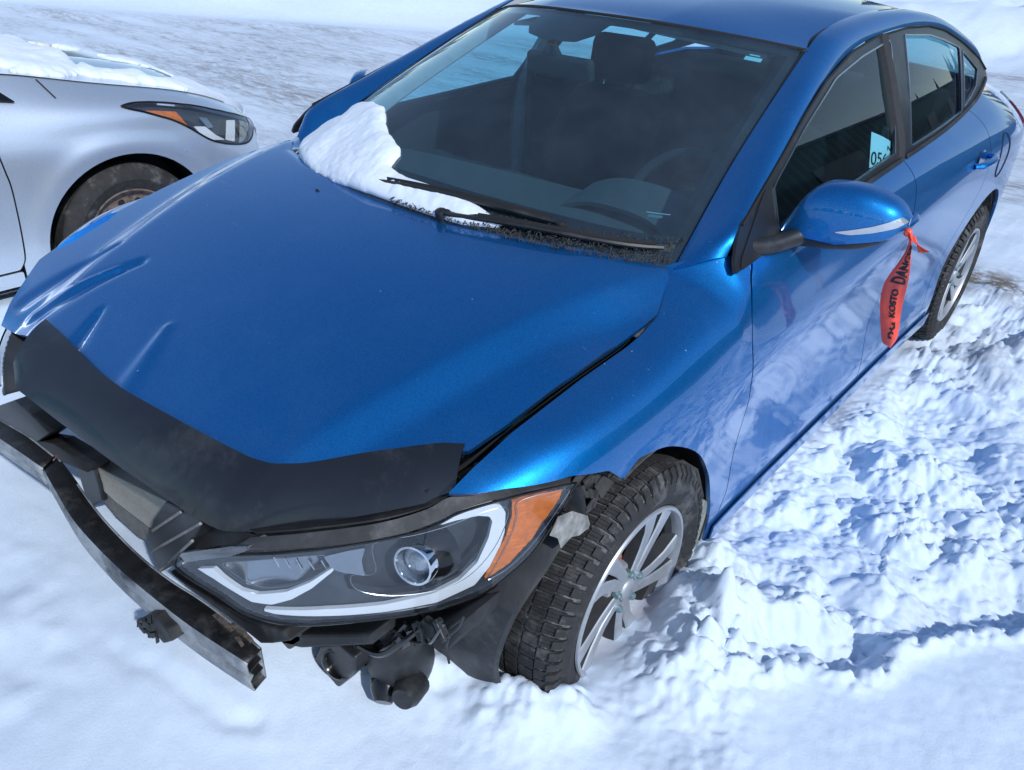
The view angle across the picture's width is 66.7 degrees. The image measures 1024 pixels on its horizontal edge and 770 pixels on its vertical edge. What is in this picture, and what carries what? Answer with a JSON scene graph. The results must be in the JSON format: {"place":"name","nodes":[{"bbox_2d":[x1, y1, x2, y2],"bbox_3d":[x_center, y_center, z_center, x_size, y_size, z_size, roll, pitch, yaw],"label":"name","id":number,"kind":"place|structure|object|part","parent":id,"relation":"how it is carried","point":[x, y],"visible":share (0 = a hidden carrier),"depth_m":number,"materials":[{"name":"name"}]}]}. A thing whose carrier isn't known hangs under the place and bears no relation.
{"place":"outdoors","nodes":[
{"label":"outdoors","id":0,"kind":"place"},
{"bbox_2d":[0,0,1023,769],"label":"snow ground","id":1,"kind":"structure","parent":0,"point":[844,590],"depth_m":1.84,"materials":[{"name":"white snow"}]},
{"bbox_2d":[0,40,259,290],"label":"silver car","id":2,"kind":"object","parent":1,"relation":"on","point":[77,152],"visible":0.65,"depth_m":3.24,"materials":[{"name":"paint"}]},
{"bbox_3d":[-2.091,-1.083,2.790,0.097,0.179,0.490,26,38,33],"label":"window corner","id":3,"kind":"part","parent":2,"relation":"part of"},
{"bbox_2d":[0,34,244,113],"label":"snow cover","id":4,"kind":"object","parent":2,"relation":"on","point":[18,54],"visible":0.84,"depth_m":3.39,"materials":[{"name":"white snow"}]},
{"bbox_2d":[0,0,1023,709],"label":"blue car","id":5,"kind":"object","parent":1,"relation":"on","point":[586,390],"visible":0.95,"depth_m":1.73,"materials":[{"name":"paint"}]},
{"bbox_2d":[299,102,499,227],"bbox_3d":[-0.394,-0.597,2.071,0.319,0.172,0.957,-14,35,-26],"label":"snow patch","id":6,"kind":"object","parent":5,"relation":"on","point":[356,146],"visible":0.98,"depth_m":2.08,"materials":[{"name":"white snow"}]},
{"bbox_3d":[-0.174,-1.254,2.929,0.152,0.333,1.031,29,39,36],"label":"front window","id":7,"kind":"part","parent":5,"relation":"part of","materials":[{"name":"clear glass"}]},
{"bbox_3d":[0.201,-1.432,3.271,0.188,0.395,2.563,27,39,34],"label":"window frame","id":8,"kind":"part","parent":5,"relation":"part of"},
{"bbox_3d":[0.256,-1.134,3.775,0.160,0.808,0.944,26,38,33],"label":"rear door","id":9,"kind":"part","parent":5,"relation":"part of","materials":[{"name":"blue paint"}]},
{"bbox_3d":[0.869,-0.151,2.234,0.111,0.771,1.126,26,38,33],"label":"front door","id":10,"kind":"part","parent":5,"relation":"part of","materials":[{"name":"blue paint"}]},
{"bbox_3d":[0.921,-0.718,2.134,0.152,0.333,1.031,24,37,31],"label":"front window","id":11,"kind":"part","parent":5,"relation":"part of","materials":[{"name":"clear glass"}]},
{"bbox_3d":[1.251,-0.918,2.508,0.188,0.395,2.563,25,38,32],"label":"window frame","id":12,"kind":"part","parent":5,"relation":"part of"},
{"bbox_2d":[869,132,891,167],"bbox_3d":[1.118,-0.713,2.357,0.221,0.109,0.050,-24,40,-37],"label":"paper tag","id":13,"kind":"object","parent":5,"relation":"attached to","point":[880,148],"visible":0.69,"depth_m":2.34,"materials":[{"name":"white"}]},
{"bbox_2d":[880,228,928,347],"bbox_3d":[0.932,-0.223,1.883,0.069,0.391,0.250,18,34,23],"label":"danger tape","id":14,"kind":"object","parent":5,"relation":"attached to","point":[894,288],"visible":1,"depth_m":1.94,"materials":[{"name":"red plastic"}]},
{"bbox_3d":[1.493,-0.529,2.877,0.160,0.808,0.944,26,38,33],"label":"rear door","id":15,"kind":"part","parent":5,"relation":"part of","materials":[{"name":"blue paint"}]},
{"bbox_3d":[1.492,-1.076,2.736,0.164,0.305,0.828,25,38,32],"label":"rear door window","id":16,"kind":"part","parent":5,"relation":"part of","materials":[{"name":"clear glass"}]},
{"bbox_3d":[1.804,-1.228,3.083,0.084,0.178,0.392,20,35,26],"label":"quarter window","id":17,"kind":"part","parent":5,"relation":"part of","materials":[{"name":"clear glass"}]}
]}

